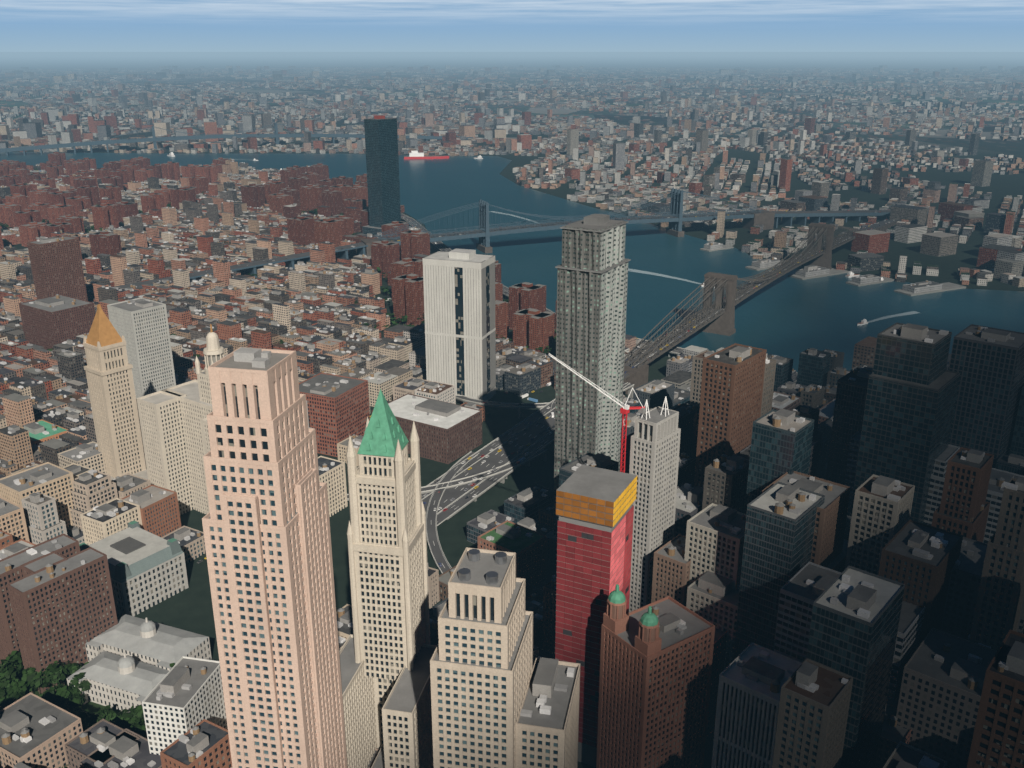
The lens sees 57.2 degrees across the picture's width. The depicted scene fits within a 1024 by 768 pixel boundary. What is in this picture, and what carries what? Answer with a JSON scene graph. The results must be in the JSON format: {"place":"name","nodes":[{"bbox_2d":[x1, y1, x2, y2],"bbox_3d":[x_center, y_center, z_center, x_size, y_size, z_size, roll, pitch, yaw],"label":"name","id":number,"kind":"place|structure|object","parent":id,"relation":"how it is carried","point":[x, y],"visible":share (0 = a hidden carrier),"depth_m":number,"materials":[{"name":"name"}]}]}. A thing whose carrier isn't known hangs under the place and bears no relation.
{"place":"outdoors","nodes":[
{"label":"outdoors","id":0,"kind":"place"},
{"bbox_2d":[0,52,1023,767],"bbox_3d":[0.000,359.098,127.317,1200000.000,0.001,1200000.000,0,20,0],"label":"ground","id":1,"kind":"structure","parent":0,"point":[190,608],"depth_m":4501.12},
{"bbox_2d":[0,673,145,734],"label":"park","id":2,"kind":"structure","parent":1,"relation":"on","point":[92,707],"depth_m":578.96,"materials":[{"name":"green plant"}]},
{"bbox_2d":[83,115,630,767],"bbox_3d":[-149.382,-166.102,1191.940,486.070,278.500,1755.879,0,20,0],"label":"skyscrapers","id":3,"kind":"structure","parent":1,"relation":"on","point":[229,443],"depth_m":426.04,"materials":[{"name":"beige concrete"}]},
{"bbox_2d":[0,123,937,512],"bbox_3d":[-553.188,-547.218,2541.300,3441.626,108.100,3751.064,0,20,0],"label":"bridges","id":4,"kind":"structure","parent":1,"relation":"on","point":[718,317],"depth_m":1723.18,"materials":[{"name":"grey metal"}]},
{"bbox_2d":[0,151,965,767],"bbox_3d":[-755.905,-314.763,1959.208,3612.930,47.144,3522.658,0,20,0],"label":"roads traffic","id":5,"kind":"object","parent":1,"relation":"on","point":[12,689],"visible":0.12,"depth_m":882.84,"materials":[{"name":"grey asphalt"}]},
{"bbox_2d":[0,65,1023,767],"bbox_3d":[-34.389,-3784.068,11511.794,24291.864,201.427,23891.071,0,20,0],"label":"city buildings","id":6,"kind":"structure","parent":1,"relation":"on","point":[742,445],"depth_m":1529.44,"materials":[{"name":"grey concrete"}]},
{"bbox_2d":[0,152,1023,371],"bbox_3d":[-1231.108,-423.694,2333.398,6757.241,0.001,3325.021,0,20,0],"label":"river","id":7,"kind":"structure","parent":0,"point":[786,315],"depth_m":1696.59,"materials":[{"name":"liquid"}]},
{"bbox_2d":[0,0,1023,51],"label":"sky","id":8,"kind":"structure","parent":0,"point":[25,25],"materials":[{"name":"blue"}]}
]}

